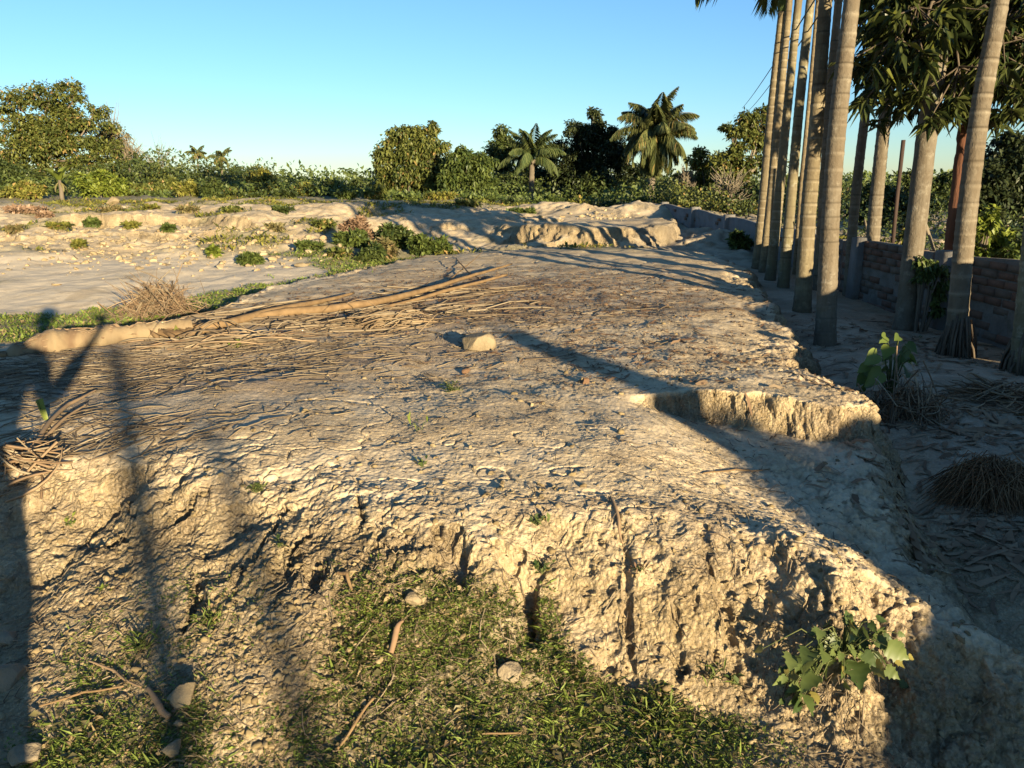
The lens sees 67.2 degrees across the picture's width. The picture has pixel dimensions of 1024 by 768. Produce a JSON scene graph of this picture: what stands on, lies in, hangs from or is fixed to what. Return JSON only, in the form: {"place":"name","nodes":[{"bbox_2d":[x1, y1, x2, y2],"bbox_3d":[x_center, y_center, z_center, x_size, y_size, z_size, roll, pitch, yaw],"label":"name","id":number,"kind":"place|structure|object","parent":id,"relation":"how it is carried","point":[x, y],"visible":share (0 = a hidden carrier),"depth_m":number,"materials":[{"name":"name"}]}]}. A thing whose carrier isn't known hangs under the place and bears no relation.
{"place":"outdoors","nodes":[
{"label":"outdoors","id":0,"kind":"place"},
{"bbox_2d":[0,247,422,342],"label":"grass","id":1,"kind":"structure","parent":0,"point":[62,317],"depth_m":8.71,"materials":[{"name":"plant"}]},
{"bbox_2d":[0,195,633,254],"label":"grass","id":2,"kind":"structure","parent":0,"point":[67,202],"depth_m":20.13,"materials":[{"name":"green plant"}]},
{"bbox_2d":[0,186,1023,767],"bbox_3d":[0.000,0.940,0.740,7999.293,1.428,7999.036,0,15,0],"label":"ground","id":3,"kind":"structure","parent":0,"point":[668,244],"depth_m":3.23,"materials":[{"name":"soil"}]},
{"bbox_2d":[0,631,17,645],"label":"stone","id":4,"kind":"object","parent":3,"relation":"on","point":[6,637],"visible":0.97,"depth_m":2.68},
{"bbox_2d":[0,663,28,692],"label":"stone","id":5,"kind":"object","parent":3,"relation":"on","point":[11,675],"visible":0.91,"depth_m":2.49,"materials":[{"name":"stone"}]},
{"bbox_2d":[0,179,47,199],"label":"bush","id":6,"kind":"object","parent":3,"relation":"on","point":[29,190],"visible":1,"depth_m":29.74,"materials":[{"name":"yellow plant"}]},
{"bbox_2d":[7,742,41,766],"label":"stone","id":7,"kind":"object","parent":3,"relation":"on","point":[26,753],"visible":1,"depth_m":2.22,"materials":[{"name":"stone"}]},
{"bbox_2d":[1,203,49,214],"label":"bush","id":8,"kind":"object","parent":3,"relation":"on","point":[20,208],"visible":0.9,"depth_m":18.91,"materials":[{"name":"brown plant"}]},
{"bbox_2d":[0,157,52,190],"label":"round tree","id":9,"kind":"object","parent":3,"relation":"on","point":[8,168],"visible":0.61,"depth_m":36.86,"materials":[{"name":"green plant"}]},
{"bbox_2d":[0,436,88,502],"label":"root knot","id":10,"kind":"object","parent":3,"relation":"on","point":[19,455],"visible":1,"depth_m":3.40,"materials":[{"name":"wood"}]},
{"bbox_2d":[6,389,96,468],"bbox_3d":[-2.322,0.209,3.916,0.069,0.101,1.070,-2,15,-9],"label":"dry branch","id":11,"kind":"object","parent":3,"relation":"on","point":[48,423],"visible":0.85,"depth_m":3.90,"materials":[{"name":"wood"}]},
{"bbox_2d":[32,165,82,199],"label":"banana plant","id":12,"kind":"object","parent":3,"relation":"on","point":[59,176],"visible":0.94,"depth_m":28.49,"materials":[{"name":"green plant"}]},
{"bbox_2d":[42,221,75,231],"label":"bush","id":13,"kind":"object","parent":3,"relation":"on","point":[63,225],"visible":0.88,"depth_m":15.67,"materials":[{"name":"green plant"}]},
{"bbox_2d":[0,76,132,184],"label":"spreading tree","id":14,"kind":"object","parent":3,"relation":"on","point":[42,140],"visible":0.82,"depth_m":39.49,"materials":[{"name":"green plant"}]},
{"bbox_2d":[68,168,131,197],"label":"bush","id":15,"kind":"object","parent":3,"relation":"on","point":[97,183],"visible":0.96,"depth_m":29.71,"materials":[{"name":"green plant"}]},
{"bbox_2d":[0,316,220,356],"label":"fallen log","id":16,"kind":"object","parent":3,"relation":"on","point":[53,339],"visible":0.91,"depth_m":5.78,"materials":[{"name":"wood"}]},
{"bbox_2d":[85,118,144,169],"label":"feathery tree","id":17,"kind":"object","parent":3,"relation":"on","point":[117,135],"visible":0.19,"depth_m":43.65,"materials":[{"name":"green plant"}]},
{"bbox_2d":[114,610,161,657],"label":"weed","id":18,"kind":"object","parent":3,"relation":"on","point":[140,644],"visible":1,"depth_m":2.57,"materials":[{"name":"green plant"}]},
{"bbox_2d":[0,145,296,194],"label":"undergrowth","id":19,"kind":"object","parent":3,"relation":"on","point":[231,176],"visible":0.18,"depth_m":38.36,"materials":[{"name":"green plant"}]},
{"bbox_2d":[95,261,215,324],"bbox_3d":[-3.874,-1.037,8.536,1.558,0.623,1.103,0,15,0],"label":"brush pile","id":20,"kind":"object","parent":3,"relation":"on","point":[150,297],"visible":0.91,"depth_m":8.45,"materials":[{"name":"plant"}]},
{"bbox_2d":[145,686,171,719],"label":"twig","id":21,"kind":"object","parent":3,"relation":"on","point":[161,709],"visible":1,"depth_m":2.32,"materials":[{"name":"wood"}]},
{"bbox_2d":[143,174,177,195],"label":"bush","id":22,"kind":"object","parent":3,"relation":"on","point":[162,183],"visible":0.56,"depth_m":32.73,"materials":[{"name":"green plant"}]},
{"bbox_2d":[161,738,180,758],"bbox_3d":[-0.979,1.053,2.213,0.051,0.056,0.056,0,15,0],"label":"stone","id":23,"kind":"object","parent":3,"relation":"on","point":[171,750],"visible":0.98,"depth_m":2.20,"materials":[{"name":"stone"}]},
{"bbox_2d":[166,682,195,710],"bbox_3d":[-1.014,0.953,2.349,0.087,0.083,0.069,0,15,0],"label":"stone","id":24,"kind":"object","parent":3,"relation":"on","point":[181,694],"visible":0.95,"depth_m":2.33,"materials":[{"name":"stone"}]},
{"bbox_2d":[171,179,200,196],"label":"bush","id":25,"kind":"object","parent":3,"relation":"on","point":[189,187],"visible":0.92,"depth_m":29.91,"materials":[{"name":"yellow plant"}]},
{"bbox_2d":[189,600,222,631],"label":"weed","id":26,"kind":"object","parent":3,"relation":"on","point":[208,619],"visible":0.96,"depth_m":2.60,"materials":[{"name":"green plant"}]},
{"bbox_2d":[196,176,225,197],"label":"bush","id":27,"kind":"object","parent":3,"relation":"on","point":[212,187],"visible":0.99,"depth_m":28.94,"materials":[{"name":"green plant"}]},
{"bbox_2d":[206,147,231,174],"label":"areca palm","id":28,"kind":"object","parent":3,"relation":"on","point":[221,158],"visible":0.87,"depth_m":44.03,"materials":[{"name":"green plant"}]},
{"bbox_2d":[114,310,341,356],"bbox_3d":[-2.120,-0.393,5.756,1.773,0.233,0.808,0,15,0],"label":"frond heap","id":29,"kind":"object","parent":3,"relation":"on","point":[214,340],"visible":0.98,"depth_m":5.72,"materials":[{"name":"plant"}]},
{"bbox_2d":[233,251,265,265],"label":"bush","id":30,"kind":"object","parent":3,"relation":"on","point":[244,258],"visible":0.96,"depth_m":12.42,"materials":[{"name":"green plant"}]},
{"bbox_2d":[243,172,278,195],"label":"bush","id":31,"kind":"object","parent":3,"relation":"on","point":[256,179],"visible":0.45,"depth_m":32.72,"materials":[{"name":"green plant"}]},
{"bbox_2d":[192,292,354,329],"bbox_3d":[-2.033,-0.670,6.985,0.332,0.126,2.035,9,17,31],"label":"dry frond stalk","id":32,"kind":"object","parent":3,"relation":"on","point":[244,318],"visible":0.66,"depth_m":6.57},
{"bbox_2d":[293,239,325,250],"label":"bush","id":33,"kind":"object","parent":3,"relation":"on","point":[308,244],"visible":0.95,"depth_m":13.35,"materials":[{"name":"green plant"}]},
{"bbox_2d":[308,218,337,229],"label":"bush","id":34,"kind":"object","parent":3,"relation":"on","point":[323,224],"visible":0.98,"depth_m":16.09,"materials":[{"name":"green plant"}]},
{"bbox_2d":[0,208,678,285],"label":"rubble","id":35,"kind":"object","parent":3,"relation":"on","point":[119,258],"visible":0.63,"depth_m":13.80,"materials":[{"name":"stone"}]},
{"bbox_2d":[326,245,353,258],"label":"bush","id":36,"kind":"object","parent":3,"relation":"on","point":[339,252],"visible":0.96,"depth_m":12.81,"materials":[{"name":"green plant"}]},
{"bbox_2d":[331,227,369,248],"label":"bush","id":37,"kind":"object","parent":3,"relation":"on","point":[357,238],"visible":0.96,"depth_m":13.69,"materials":[{"name":"green plant"}]},
{"bbox_2d":[337,214,375,239],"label":"bush","id":38,"kind":"object","parent":3,"relation":"on","point":[358,222],"visible":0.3,"depth_m":14.22,"materials":[{"name":"brown plant"}]},
{"bbox_2d":[352,241,388,262],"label":"bush","id":39,"kind":"object","parent":3,"relation":"on","point":[375,251],"visible":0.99,"depth_m":12.74,"materials":[{"name":"green plant"}]},
{"bbox_2d":[362,184,389,199],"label":"bush","id":40,"kind":"object","parent":3,"relation":"on","point":[377,194],"visible":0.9,"depth_m":29.91,"materials":[{"name":"green plant"}]},
{"bbox_2d":[368,235,399,259],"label":"bush","id":41,"kind":"object","parent":3,"relation":"on","point":[387,243],"visible":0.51,"depth_m":13.14,"materials":[{"name":"plant"}]},
{"bbox_2d":[315,299,454,336],"bbox_3d":[-1.082,-0.552,6.267,1.221,0.192,0.875,0,15,0],"label":"frond heap","id":42,"kind":"object","parent":3,"relation":"on","point":[378,319],"visible":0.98,"depth_m":6.26,"materials":[{"name":"plant"}]},
{"bbox_2d":[258,263,511,317],"bbox_3d":[-0.927,-1.061,8.414,0.430,0.107,4.593,8,16,28],"label":"dry frond stalk","id":43,"kind":"object","parent":3,"relation":"on","point":[329,308],"visible":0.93,"depth_m":7.20,"materials":[{"name":"wood"}]},
{"bbox_2d":[373,221,415,249],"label":"bush","id":44,"kind":"object","parent":3,"relation":"on","point":[398,234],"visible":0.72,"depth_m":14.02,"materials":[{"name":"green plant"}]},
{"bbox_2d":[383,192,425,200],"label":"bush","id":45,"kind":"object","parent":3,"relation":"on","point":[413,196],"visible":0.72,"depth_m":29.03,"materials":[{"name":"green plant"}]},
{"bbox_2d":[3,550,807,767],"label":"grass","id":46,"kind":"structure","parent":3,"relation":"on","point":[634,760],"depth_m":2.37,"materials":[{"name":"plant"}]},
{"bbox_2d":[369,120,451,193],"bbox_3d":[-4.608,-10.577,36.630,4.330,3.778,2.876,0,15,0],"label":"leafy tree","id":47,"kind":"object","parent":3,"relation":"on","point":[415,158],"visible":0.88,"depth_m":36.10,"materials":[{"name":"green plant"}]},
{"bbox_2d":[168,283,670,335],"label":"dry litter","id":48,"kind":"object","parent":3,"relation":"on","point":[310,322],"visible":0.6,"depth_m":7.05,"materials":[{"name":"plant"}]},
{"bbox_2d":[405,232,435,256],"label":"bush","id":49,"kind":"object","parent":3,"relation":"on","point":[419,244],"visible":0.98,"depth_m":13.53,"materials":[{"name":"green plant"}]},
{"bbox_2d":[0,292,857,517],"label":"dry litter","id":50,"kind":"object","parent":3,"relation":"on","point":[52,368],"visible":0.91,"depth_m":4.84,"materials":[{"name":"plant"}]},
{"bbox_2d":[422,190,460,200],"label":"bush","id":51,"kind":"object","parent":3,"relation":"on","point":[440,195],"visible":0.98,"depth_m":28.94,"materials":[{"name":"yellow plant"}]},
{"bbox_2d":[430,234,453,254],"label":"bush","id":52,"kind":"object","parent":3,"relation":"on","point":[441,243],"visible":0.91,"depth_m":13.54,"materials":[{"name":"green plant"}]},
{"bbox_2d":[384,273,507,306],"bbox_3d":[-0.662,-1.009,8.209,0.074,0.103,2.417,8,16,28],"label":"dry frond stalk","id":53,"kind":"object","parent":3,"relation":"on","point":[448,290],"visible":0.93,"depth_m":8.18,"materials":[{"name":"wood"}]},
{"bbox_2d":[0,174,903,205],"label":"undergrowth","id":54,"kind":"object","parent":3,"relation":"on","point":[595,198],"visible":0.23,"depth_m":31.55,"materials":[{"name":"green plant"}]},
{"bbox_2d":[435,144,500,195],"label":"leafy tree","id":55,"kind":"object","parent":3,"relation":"on","point":[468,169],"visible":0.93,"depth_m":34.43,"materials":[{"name":"green plant"}]},
{"bbox_2d":[462,332,495,351],"bbox_3d":[-0.234,-0.295,5.477,0.249,0.150,0.184,0,15,0],"label":"stone","id":56,"kind":"object","parent":3,"relation":"on","point":[479,341],"visible":0.87,"depth_m":5.40,"materials":[{"name":"stone"}]},
{"bbox_2d":[39,160,952,190],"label":"treeline","id":57,"kind":"object","parent":3,"relation":"on","point":[351,175],"visible":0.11,"depth_m":92.59,"materials":[{"name":"green plant"}]},
{"bbox_2d":[0,322,1000,767],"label":"dry litter","id":58,"kind":"object","parent":3,"relation":"on","point":[36,622],"visible":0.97,"depth_m":2.66,"materials":[{"name":"plant"}]},
{"bbox_2d":[7,268,998,684],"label":"earth crumbs","id":59,"kind":"object","parent":3,"relation":"on","point":[137,670],"visible":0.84,"depth_m":3.92,"materials":[{"name":"soil"}]},
{"bbox_2d":[481,123,528,192],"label":"columnar tree","id":60,"kind":"object","parent":3,"relation":"on","point":[499,147],"visible":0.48,"depth_m":39.90,"materials":[{"name":"green plant"}]},
{"bbox_2d":[497,661,521,681],"bbox_3d":[-0.007,0.902,2.428,0.079,0.040,0.062,0,15,0],"label":"stone","id":61,"kind":"object","parent":3,"relation":"on","point":[508,670],"visible":1,"depth_m":2.42,"materials":[{"name":"stone"}]},
{"bbox_2d":[355,165,681,200],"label":"undergrowth","id":62,"kind":"object","parent":3,"relation":"on","point":[501,178],"visible":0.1,"depth_m":37.28,"materials":[{"name":"green plant"}]},
{"bbox_2d":[497,123,565,198],"bbox_3d":[0.985,-10.463,36.621,2.940,3.522,2.860,-10,18,-34],"label":"coconut palm","id":63,"kind":"object","parent":3,"relation":"on","point":[524,154],"visible":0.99,"depth_m":36.05,"materials":[{"name":"green plant"}]},
{"bbox_2d":[70,256,1007,438],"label":"dry litter","id":64,"kind":"object","parent":3,"relation":"on","point":[621,349],"visible":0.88,"depth_m":6.84,"materials":[{"name":"plant"}]},
{"bbox_2d":[525,156,563,191],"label":"scrub tree","id":65,"kind":"object","parent":3,"relation":"on","point":[540,171],"visible":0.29,"depth_m":42.02,"materials":[{"name":"green plant"}]},
{"bbox_2d":[547,106,627,195],"bbox_3d":[3.780,-11.352,38.492,4.094,4.851,3.063,6,16,23],"label":"mango tree","id":66,"kind":"object","parent":3,"relation":"on","point":[590,148],"visible":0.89,"depth_m":37.88,"materials":[{"name":"green plant"}]},
{"bbox_2d":[613,136,659,193],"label":"shade tree","id":67,"kind":"object","parent":3,"relation":"on","point":[629,172],"visible":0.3,"depth_m":39.18,"materials":[{"name":"green plant"}]},
{"bbox_2d":[624,688,683,729],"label":"weed","id":68,"kind":"object","parent":3,"relation":"on","point":[656,712],"visible":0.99,"depth_m":2.39,"materials":[{"name":"green plant"}]},
{"bbox_2d":[610,86,699,196],"bbox_3d":[6.493,-10.634,34.426,3.642,4.999,3.774,7,16,26],"label":"coconut palm","id":69,"kind":"object","parent":3,"relation":"on","point":[655,130],"visible":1,"depth_m":33.78,"materials":[{"name":"green plant"}]},
{"bbox_2d":[671,144,729,194],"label":"young tree","id":70,"kind":"object","parent":3,"relation":"on","point":[700,167],"visible":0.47,"depth_m":25.89,"materials":[{"name":"green plant"}]},
{"bbox_2d":[709,164,753,213],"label":"bare tree","id":71,"kind":"object","parent":3,"relation":"on","point":[733,188],"visible":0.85,"depth_m":21.23,"materials":[{"name":"brown plant"}]},
{"bbox_2d":[724,228,753,249],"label":"bush","id":72,"kind":"object","parent":3,"relation":"on","point":[737,239],"visible":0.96,"depth_m":14.21,"materials":[{"name":"green plant"}]},
{"bbox_2d":[642,201,846,289],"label":"cement wall","id":73,"kind":"structure","parent":3,"relation":"on","point":[694,217],"depth_m":16.56,"materials":[{"name":"concrete"}]},
{"bbox_2d":[639,170,850,216],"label":"undergrowth","id":74,"kind":"object","parent":3,"relation":"on","point":[682,196],"visible":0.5,"depth_m":22.02,"materials":[{"name":"green plant"}]},
{"bbox_2d":[705,102,788,200],"bbox_3d":[7.346,-6.991,24.085,2.692,3.411,1.640,0,15,0],"label":"leafy tree","id":75,"kind":"object","parent":3,"relation":"on","point":[749,130],"visible":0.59,"depth_m":23.76,"materials":[{"name":"green plant"}]},
{"bbox_2d":[695,0,834,269],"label":"areca palm","id":76,"kind":"object","parent":3,"relation":"on","point":[770,116],"visible":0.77,"depth_m":12.00,"materials":[{"name":"beige plant"}]},
{"bbox_2d":[751,0,792,272],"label":"areca palm","id":77,"kind":"object","parent":3,"relation":"on","point":[763,5],"visible":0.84,"depth_m":11.71,"materials":[{"name":"beige plant"}]},
{"bbox_2d":[764,0,802,280],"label":"areca palm","id":78,"kind":"object","parent":3,"relation":"on","point":[772,256],"visible":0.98,"depth_m":11.11,"materials":[{"name":"beige plant"}]},
{"bbox_2d":[777,0,814,287],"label":"areca palm","id":79,"kind":"object","parent":3,"relation":"on","point":[783,280],"visible":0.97,"depth_m":10.54,"materials":[{"name":"beige plant"}]},
{"bbox_2d":[792,0,818,274],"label":"areca palm","id":80,"kind":"object","parent":3,"relation":"on","point":[805,140],"visible":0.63,"depth_m":11.45,"materials":[{"name":"beige plant"}]},
{"bbox_2d":[792,0,831,312],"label":"areca palm","id":81,"kind":"object","parent":3,"relation":"on","point":[802,299],"visible":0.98,"depth_m":8.65,"materials":[{"name":"beige plant"}]},
{"bbox_2d":[812,0,842,290],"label":"areca palm","id":82,"kind":"object","parent":3,"relation":"on","point":[835,30],"visible":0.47,"depth_m":10.22,"materials":[{"name":"beige plant"}]},
{"bbox_2d":[754,610,913,715],"bbox_3d":[1.015,0.853,2.394,0.530,0.324,0.214,0,15,0],"label":"leafy plant","id":83,"kind":"object","parent":3,"relation":"on","point":[832,646],"visible":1,"depth_m":2.38,"materials":[{"name":"green plant"}]},
{"bbox_2d":[813,0,859,346],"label":"areca palm","id":84,"kind":"object","parent":3,"relation":"on","point":[825,332],"visible":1,"depth_m":6.95,"materials":[{"name":"beige plant"}]},
{"bbox_2d":[678,286,1023,632],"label":"dry litter","id":85,"kind":"object","parent":3,"relation":"on","point":[982,552],"visible":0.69,"depth_m":3.73,"materials":[{"name":"plant"}]},
{"bbox_2d":[842,79,872,295],"bbox_3d":[4.600,-4.667,9.523,2.609,7.222,2.607,0,15,0],"label":"areca palm","id":86,"kind":"object","parent":3,"relation":"on","point":[854,206],"visible":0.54,"depth_m":9.99,"materials":[{"name":"beige plant"}]},
{"bbox_2d":[692,165,1023,249],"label":"undergrowth","id":87,"kind":"object","parent":3,"relation":"on","point":[939,219],"visible":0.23,"depth_m":17.13,"materials":[{"name":"green plant"}]},
{"bbox_2d":[857,86,894,299],"bbox_3d":[4.638,-4.469,9.268,2.607,7.061,2.602,0,15,0],"label":"areca palm","id":88,"kind":"object","parent":3,"relation":"on","point":[875,206],"visible":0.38,"depth_m":9.67,"materials":[{"name":"beige plant"}]},
{"bbox_2d":[856,332,918,393],"bbox_3d":[2.628,-0.127,5.385,0.432,0.512,0.398,4,15,14],"label":"leafy plant","id":89,"kind":"object","parent":3,"relation":"on","point":[868,372],"visible":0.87,"depth_m":5.34,"materials":[{"name":"green plant"}]},
{"bbox_2d":[844,182,930,227],"bbox_3d":[9.532,-4.472,19.485,2.165,1.300,1.389,0,15,0],"label":"dark tree","id":90,"kind":"object","parent":3,"relation":"on","point":[904,197],"visible":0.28,"depth_m":19.30,"materials":[{"name":"green plant"}]},
{"bbox_2d":[891,140,905,243],"bbox_3d":[5.015,-2.162,10.080,0.089,1.968,0.056,0,15,0],"label":"thin pole","id":91,"kind":"object","parent":3,"relation":"on","point":[898,185],"visible":0.57,"depth_m":9.97,"materials":[{"name":"wood"}]},
{"bbox_2d":[857,346,959,436],"bbox_3d":[2.628,0.010,5.058,0.680,0.481,0.901,0,15,0],"label":"fibre clump","id":92,"kind":"object","parent":3,"relation":"on","point":[908,401],"visible":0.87,"depth_m":5.00,"materials":[{"name":"plant"}]},
{"bbox_2d":[827,0,1023,330],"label":"leafy tree","id":93,"kind":"object","parent":3,"relation":"on","point":[926,53],"visible":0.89,"depth_m":7.26,"materials":[{"name":"green plant"}]},
{"bbox_2d":[909,255,950,332],"bbox_3d":[4.250,-0.883,7.846,0.473,0.840,0.282,3,15,10],"label":"creeper","id":94,"kind":"object","parent":93,"relation":"attached to","point":[927,271],"visible":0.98,"depth_m":7.79,"materials":[{"name":"green plant"}]},
{"bbox_2d":[900,168,952,211],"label":"dark tree","id":95,"kind":"object","parent":3,"relation":"on","point":[943,179],"visible":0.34,"depth_m":23.04,"materials":[{"name":"green plant"}]},
{"bbox_2d":[839,237,1019,349],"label":"brick wall","id":96,"kind":"structure","parent":3,"relation":"on","point":[873,276],"depth_m":7.98,"materials":[{"name":"brick"}]},
{"bbox_2d":[944,123,967,249],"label":"dead tree","id":97,"kind":"object","parent":3,"relation":"on","point":[954,191],"visible":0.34,"depth_m":8.30,"materials":[{"name":"wood"}]},
{"bbox_2d":[914,450,1023,522],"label":"dry grass clump","id":98,"kind":"object","parent":3,"relation":"on","point":[989,482],"visible":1,"depth_m":3.82,"materials":[{"name":"plant"}]},
{"bbox_2d":[934,0,1009,358],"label":"areca palm","id":99,"kind":"object","parent":3,"relation":"on","point":[958,338],"visible":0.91,"depth_m":6.48,"materials":[{"name":"beige plant"}]},
{"bbox_2d":[922,372,1023,416],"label":"fibre clump","id":100,"kind":"object","parent":3,"relation":"on","point":[1002,390],"visible":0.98,"depth_m":5.29,"materials":[{"name":"plant"}]},
{"bbox_2d":[976,157,1013,241],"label":"dark tree","id":101,"kind":"object","parent":3,"relation":"on","point":[994,180],"visible":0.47,"depth_m":13.40,"materials":[{"name":"green plant"}]},
{"bbox_2d":[974,203,1019,257],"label":"leafy shrub","id":102,"kind":"object","parent":3,"relation":"on","point":[990,242],"visible":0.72,"depth_m":8.02,"materials":[{"name":"green plant"}]},
{"bbox_2d":[984,128,1023,241],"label":"dark tree","id":103,"kind":"object","parent":3,"relation":"on","point":[1009,147],"visible":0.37,"depth_m":16.12,"materials":[{"name":"green plant"}]},
{"bbox_2d":[991,232,1021,259],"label":"leafy shrub","id":104,"kind":"object","parent":3,"relation":"on","point":[1012,250],"visible":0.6,"depth_m":7.86,"materials":[{"name":"green plant"}]},
{"bbox_2d":[998,219,1023,375],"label":"areca palm","id":105,"kind":"object","parent":3,"relation":"on","point":[1012,360],"visible":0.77,"depth_m":6.05,"materials":[{"name":"brown plant"}]},
{"bbox_2d":[0,0,1023,182],"label":"sky","id":106,"kind":"structure","parent":0,"point":[311,82],"materials":[{"name":"blue"}]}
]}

